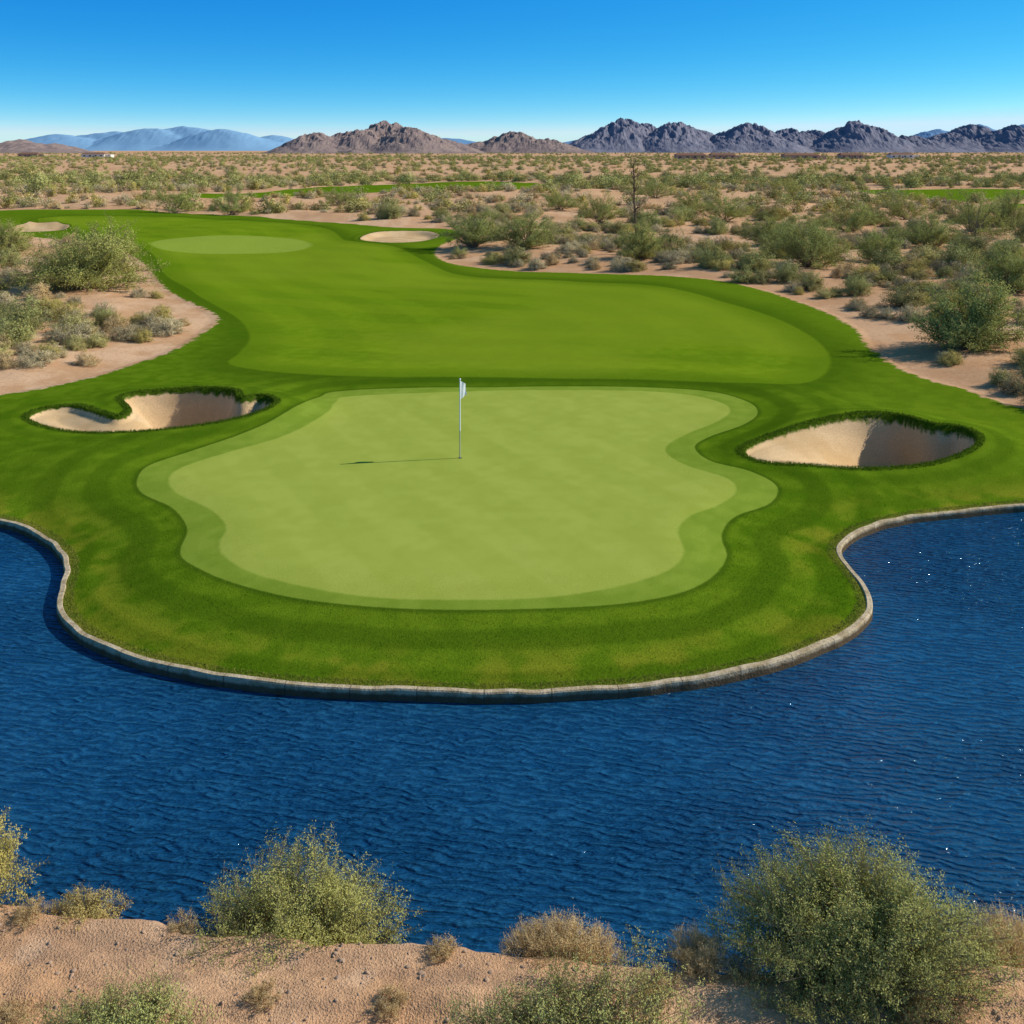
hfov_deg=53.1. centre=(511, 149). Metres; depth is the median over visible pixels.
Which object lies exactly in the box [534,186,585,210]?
palo verde tree
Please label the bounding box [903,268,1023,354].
palo verde tree
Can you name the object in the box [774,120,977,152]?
rocky hills
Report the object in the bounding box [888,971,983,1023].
dry grass tuft
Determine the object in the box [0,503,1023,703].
shoreline retaining wall
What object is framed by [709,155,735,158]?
walls
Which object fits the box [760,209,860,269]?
palo verde tree
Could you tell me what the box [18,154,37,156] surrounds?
walls
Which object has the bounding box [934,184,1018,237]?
palo verde tree
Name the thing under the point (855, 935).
creosote bush
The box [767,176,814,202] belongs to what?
palo verde tree
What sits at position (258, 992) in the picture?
dry grass tuft
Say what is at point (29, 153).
roof
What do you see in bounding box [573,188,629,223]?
palo verde tree
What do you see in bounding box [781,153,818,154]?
roof
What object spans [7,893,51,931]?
dry grass tuft
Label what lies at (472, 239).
palo verde tree
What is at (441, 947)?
dry grass tuft
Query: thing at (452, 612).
rough grass
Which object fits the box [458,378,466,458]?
golf flagstick
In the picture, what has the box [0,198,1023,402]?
desert scrub
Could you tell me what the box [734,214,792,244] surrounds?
palo verde tree
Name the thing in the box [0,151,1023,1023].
ground terrain
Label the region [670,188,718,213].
palo verde tree
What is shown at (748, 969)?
dry grass tuft
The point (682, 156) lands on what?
walls
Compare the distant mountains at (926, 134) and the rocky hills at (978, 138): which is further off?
the distant mountains at (926, 134)
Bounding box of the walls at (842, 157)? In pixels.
[837,155,862,158]
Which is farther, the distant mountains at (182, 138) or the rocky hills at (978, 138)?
the distant mountains at (182, 138)
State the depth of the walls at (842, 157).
934.00 m
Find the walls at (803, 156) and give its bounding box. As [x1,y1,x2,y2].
[781,155,819,159]
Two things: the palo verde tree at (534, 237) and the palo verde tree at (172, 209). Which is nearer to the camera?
the palo verde tree at (534, 237)
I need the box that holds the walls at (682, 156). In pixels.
[674,155,705,159]
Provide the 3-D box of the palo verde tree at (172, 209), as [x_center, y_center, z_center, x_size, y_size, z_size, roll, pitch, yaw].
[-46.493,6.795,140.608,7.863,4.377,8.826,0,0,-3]
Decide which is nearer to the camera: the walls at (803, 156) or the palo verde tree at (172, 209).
the palo verde tree at (172, 209)
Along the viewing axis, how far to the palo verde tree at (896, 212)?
117.52 m
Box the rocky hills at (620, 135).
[569,117,820,152]
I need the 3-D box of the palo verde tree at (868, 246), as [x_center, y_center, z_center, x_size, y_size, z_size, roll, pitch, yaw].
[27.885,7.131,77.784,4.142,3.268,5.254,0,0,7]
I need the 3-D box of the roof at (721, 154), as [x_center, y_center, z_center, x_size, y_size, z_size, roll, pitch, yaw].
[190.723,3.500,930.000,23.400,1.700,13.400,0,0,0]
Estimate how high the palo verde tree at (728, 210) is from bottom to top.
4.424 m
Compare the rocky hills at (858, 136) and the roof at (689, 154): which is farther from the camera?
the rocky hills at (858, 136)
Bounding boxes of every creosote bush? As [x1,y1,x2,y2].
[0,806,49,906]
[20,956,223,1023]
[175,820,426,980]
[415,924,713,1023]
[692,814,1023,1023]
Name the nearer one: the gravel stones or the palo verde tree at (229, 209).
the gravel stones
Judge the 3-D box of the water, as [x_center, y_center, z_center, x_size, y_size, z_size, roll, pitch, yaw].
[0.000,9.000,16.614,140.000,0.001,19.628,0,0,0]
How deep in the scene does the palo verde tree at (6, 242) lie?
80.14 m
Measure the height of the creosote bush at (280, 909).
1.688 m
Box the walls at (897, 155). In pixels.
[886,154,913,158]
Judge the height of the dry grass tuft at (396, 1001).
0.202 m
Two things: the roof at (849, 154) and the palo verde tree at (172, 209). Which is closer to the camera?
the palo verde tree at (172, 209)
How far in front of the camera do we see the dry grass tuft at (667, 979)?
10.25 m
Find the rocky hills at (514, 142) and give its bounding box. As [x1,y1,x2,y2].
[465,131,594,152]
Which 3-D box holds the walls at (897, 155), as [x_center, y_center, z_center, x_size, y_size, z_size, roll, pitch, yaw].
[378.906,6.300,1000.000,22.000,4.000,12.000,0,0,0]
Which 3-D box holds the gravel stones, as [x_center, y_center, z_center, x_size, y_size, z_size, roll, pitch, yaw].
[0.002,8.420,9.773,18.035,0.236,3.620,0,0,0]
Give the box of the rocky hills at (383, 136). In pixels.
[263,120,485,153]
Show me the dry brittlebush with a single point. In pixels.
(79, 908)
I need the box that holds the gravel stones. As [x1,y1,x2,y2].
[0,911,1018,1023]
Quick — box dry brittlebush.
[42,879,132,930]
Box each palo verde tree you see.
[0,212,170,294]
[0,218,39,253]
[143,184,206,213]
[206,185,254,214]
[319,185,362,205]
[433,205,506,247]
[498,208,560,249]
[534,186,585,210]
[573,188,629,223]
[614,213,669,261]
[635,178,674,197]
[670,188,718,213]
[694,187,758,222]
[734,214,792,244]
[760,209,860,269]
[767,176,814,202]
[817,197,889,232]
[854,223,905,260]
[879,188,938,219]
[897,208,963,247]
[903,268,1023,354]
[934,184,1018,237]
[959,238,1023,294]
[987,185,1023,229]
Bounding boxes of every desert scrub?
[0,151,1023,214]
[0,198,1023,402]
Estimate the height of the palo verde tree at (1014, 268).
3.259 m
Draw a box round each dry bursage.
[498,905,631,968]
[659,918,734,987]
[955,896,1023,972]
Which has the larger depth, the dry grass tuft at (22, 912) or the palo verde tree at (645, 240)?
the palo verde tree at (645, 240)
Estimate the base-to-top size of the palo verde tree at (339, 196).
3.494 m
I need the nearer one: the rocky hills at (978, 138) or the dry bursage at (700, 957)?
the dry bursage at (700, 957)
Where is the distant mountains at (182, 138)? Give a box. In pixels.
[24,126,292,150]
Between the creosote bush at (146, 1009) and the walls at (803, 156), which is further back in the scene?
the walls at (803, 156)
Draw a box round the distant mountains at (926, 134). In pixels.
[441,124,1023,143]
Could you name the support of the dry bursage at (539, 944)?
on the ground terrain at (586, 475)
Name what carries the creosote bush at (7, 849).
on the ground terrain at (586, 475)
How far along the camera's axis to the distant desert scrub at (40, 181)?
250.71 m
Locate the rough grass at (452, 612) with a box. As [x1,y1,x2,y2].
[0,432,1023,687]
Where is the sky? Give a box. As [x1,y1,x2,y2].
[0,0,1023,142]
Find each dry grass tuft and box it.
[0,995,44,1023]
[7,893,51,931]
[165,907,200,936]
[238,975,282,1013]
[369,980,410,1023]
[424,929,462,963]
[631,961,688,1004]
[722,952,769,988]
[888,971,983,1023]
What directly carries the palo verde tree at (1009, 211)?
on the ground terrain at (586, 475)
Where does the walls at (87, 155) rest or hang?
on the ground terrain at (586, 475)
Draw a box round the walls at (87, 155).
[81,154,107,157]
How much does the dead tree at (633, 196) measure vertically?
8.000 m
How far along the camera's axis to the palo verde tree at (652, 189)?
173.79 m
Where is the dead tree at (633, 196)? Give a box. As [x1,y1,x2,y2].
[629,157,641,242]
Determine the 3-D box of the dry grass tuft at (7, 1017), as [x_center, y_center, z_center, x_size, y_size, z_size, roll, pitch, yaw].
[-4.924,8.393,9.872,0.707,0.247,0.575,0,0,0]
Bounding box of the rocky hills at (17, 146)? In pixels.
[0,139,92,152]
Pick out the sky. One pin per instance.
(562, 71)
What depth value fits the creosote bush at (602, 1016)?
9.77 m
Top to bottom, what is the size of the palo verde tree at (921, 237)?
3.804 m
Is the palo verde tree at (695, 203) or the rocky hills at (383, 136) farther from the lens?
the rocky hills at (383, 136)
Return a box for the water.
[0,512,1023,977]
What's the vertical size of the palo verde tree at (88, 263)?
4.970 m
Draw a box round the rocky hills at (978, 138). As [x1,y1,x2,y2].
[926,124,1023,152]
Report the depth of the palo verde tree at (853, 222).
105.35 m
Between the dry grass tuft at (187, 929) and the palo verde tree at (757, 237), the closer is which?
the dry grass tuft at (187, 929)
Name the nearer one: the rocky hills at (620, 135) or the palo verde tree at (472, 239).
the palo verde tree at (472, 239)
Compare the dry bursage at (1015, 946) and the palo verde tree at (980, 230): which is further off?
the palo verde tree at (980, 230)
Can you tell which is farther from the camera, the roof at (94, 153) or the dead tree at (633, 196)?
the roof at (94, 153)
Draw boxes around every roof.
[18,152,41,153]
[82,152,107,153]
[674,153,705,154]
[708,153,735,154]
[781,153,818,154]
[837,153,862,154]

